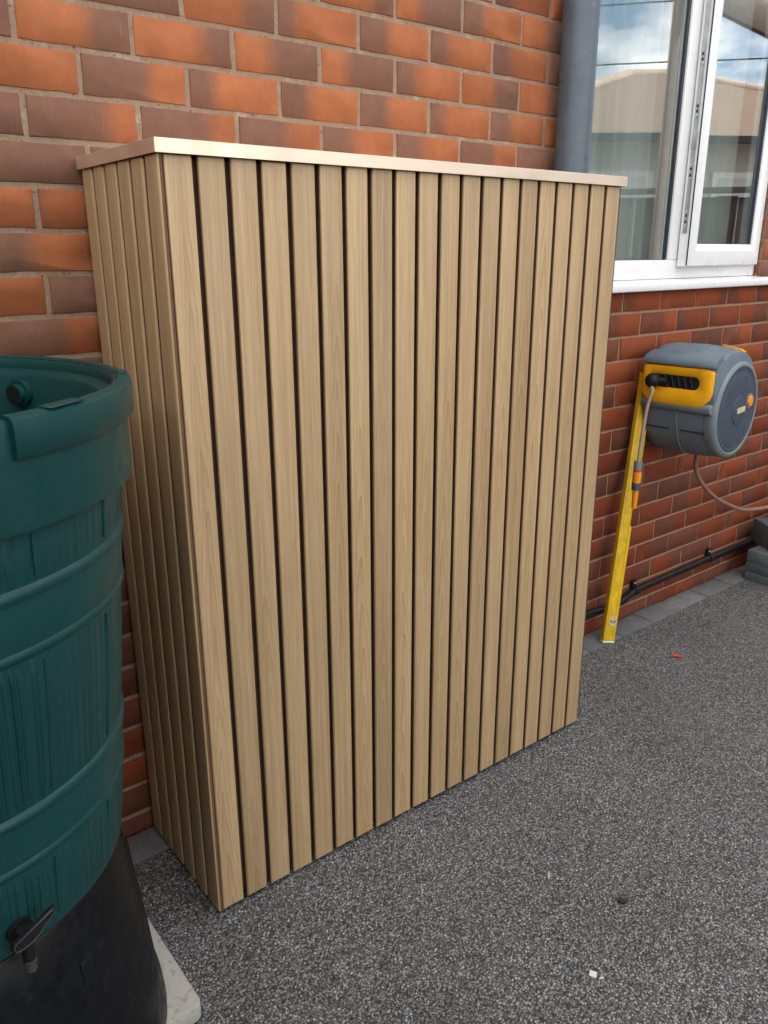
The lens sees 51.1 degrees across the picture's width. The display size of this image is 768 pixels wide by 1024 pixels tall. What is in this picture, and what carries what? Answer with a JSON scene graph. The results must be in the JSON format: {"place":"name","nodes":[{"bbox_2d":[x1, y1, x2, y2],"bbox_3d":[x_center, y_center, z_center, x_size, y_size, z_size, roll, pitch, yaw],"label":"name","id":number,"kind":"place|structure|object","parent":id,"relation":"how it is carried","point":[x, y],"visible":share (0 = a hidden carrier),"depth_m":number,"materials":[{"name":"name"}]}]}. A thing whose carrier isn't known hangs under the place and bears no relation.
{"place":"outdoors","nodes":[
{"label":"outdoors","id":0,"kind":"place"},
{"bbox_2d":[134,580,767,1023],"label":"resin gravel driveway","id":1,"kind":"structure","parent":0,"point":[644,770],"depth_m":1.88,"materials":[{"name":"grey gravel"}]},
{"bbox_2d":[148,919,200,1023],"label":"paving slab","id":2,"kind":"object","parent":1,"relation":"on","point":[181,992],"depth_m":1.57,"materials":[{"name":"concrete"}]},
{"bbox_2d":[0,829,166,1023],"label":"butt stand","id":3,"kind":"object","parent":2,"relation":"on","point":[98,960],"visible":0.54,"depth_m":1.27,"materials":[{"name":"black plastic"}]},
{"bbox_2d":[0,355,133,972],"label":"water butt","id":4,"kind":"object","parent":3,"relation":"on","point":[65,460],"visible":1,"depth_m":1.08,"materials":[{"name":"green plastic"}]},
{"bbox_2d":[76,136,627,910],"bbox_3d":[0.007,-0.016,2.059,1.262,1.596,0.386,-14,22,-36],"label":"slatted cabinet","id":5,"kind":"object","parent":1,"relation":"on","point":[358,488],"visible":1,"depth_m":1.77,"materials":[{"name":"brown wood"}]},
{"bbox_2d":[132,572,767,1022],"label":"loose grit","id":6,"kind":"object","parent":1,"relation":"on","point":[554,806],"visible":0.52,"depth_m":2.06,"materials":[{"name":"stone"}]},
{"bbox_2d":[589,970,596,977],"bbox_3d":[0.429,0.949,1.650,0.014,0.002,0.015,7,19,20],"label":"paper scrap","id":7,"kind":"object","parent":1,"relation":"on","point":[592,973],"visible":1,"depth_m":1.65,"materials":[{"name":"white paper"}]},
{"bbox_2d":[744,570,767,585],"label":"paving block","id":8,"kind":"object","parent":1,"relation":"on","point":[755,577],"depth_m":3.59,"materials":[{"name":"grey concrete"}]},
{"bbox_2d":[745,561,767,576],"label":"paving block","id":9,"kind":"object","parent":8,"relation":"on","point":[756,568],"depth_m":3.58,"materials":[{"name":"grey concrete"}]},
{"bbox_2d":[747,545,767,566],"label":"paving block","id":10,"kind":"object","parent":9,"relation":"on","point":[758,555],"depth_m":3.57,"materials":[{"name":"grey concrete"}]},
{"bbox_2d":[617,897,627,902],"bbox_3d":[0.546,0.887,1.835,0.025,0.005,0.016,11,21,30],"label":"scrap","id":11,"kind":"object","parent":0,"point":[620,899],"visible":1,"depth_m":1.83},
{"label":"ground","id":12,"kind":"structure","parent":0,"visible":0},
{"bbox_2d":[0,0,767,838],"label":"brick house","id":13,"kind":"structure","parent":12,"relation":"on","point":[680,122],"depth_m":2.16,"materials":[{"name":"orange brick"}]},
{"bbox_2d":[554,0,600,173],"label":"drainpipe","id":14,"kind":"object","parent":13,"relation":"attached to","point":[578,52],"depth_m":2.26,"materials":[{"name":"plastic"}]},
{"bbox_2d":[586,538,755,618],"bbox_3d":[1.224,0.259,3.389,2.200,0.085,0.041,-14,22,-36],"label":"conduit","id":15,"kind":"object","parent":13,"relation":"attached to","point":[638,589],"visible":0.66,"depth_m":3.36,"materials":[{"name":"black plastic"}]},
{"bbox_2d":[589,0,767,292],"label":"window","id":16,"kind":"structure","parent":13,"relation":"in","point":[670,79],"depth_m":2.85,"materials":[{"name":"white plastic"}]},
{"bbox_2d":[631,342,767,511],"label":"hose reel","id":17,"kind":"object","parent":13,"relation":"attached to","point":[697,399],"visible":1,"depth_m":2.79,"materials":[{"name":"grey plastic"}]},
{"bbox_2d":[127,564,745,864],"bbox_3d":[0.812,0.509,3.085,4.597,0.053,0.103,-14,22,-36],"label":"block edging","id":18,"kind":"object","parent":12,"relation":"on","point":[154,841],"visible":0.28,"depth_m":3.24,"materials":[{"name":"grey concrete"}]},
{"bbox_2d":[600,372,645,642],"bbox_3d":[0.901,-0.004,2.978,0.052,1.013,0.030,3,9,-21],"label":"spirit level","id":19,"kind":"object","parent":18,"relation":"on","point":[616,577],"visible":0.87,"depth_m":2.98,"materials":[{"name":"yellow paint"}]},
{"bbox_3d":[1.825,0.193,3.606,0.101,0.059,0.202,-15,23,-38],"label":"paving block","id":20,"kind":"object","parent":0,"visible":0},
{"bbox_2d":[751,517,767,549],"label":"paving block","id":21,"kind":"object","parent":20,"relation":"on","point":[759,535],"depth_m":3.64,"materials":[{"name":"grey concrete"}]}
]}

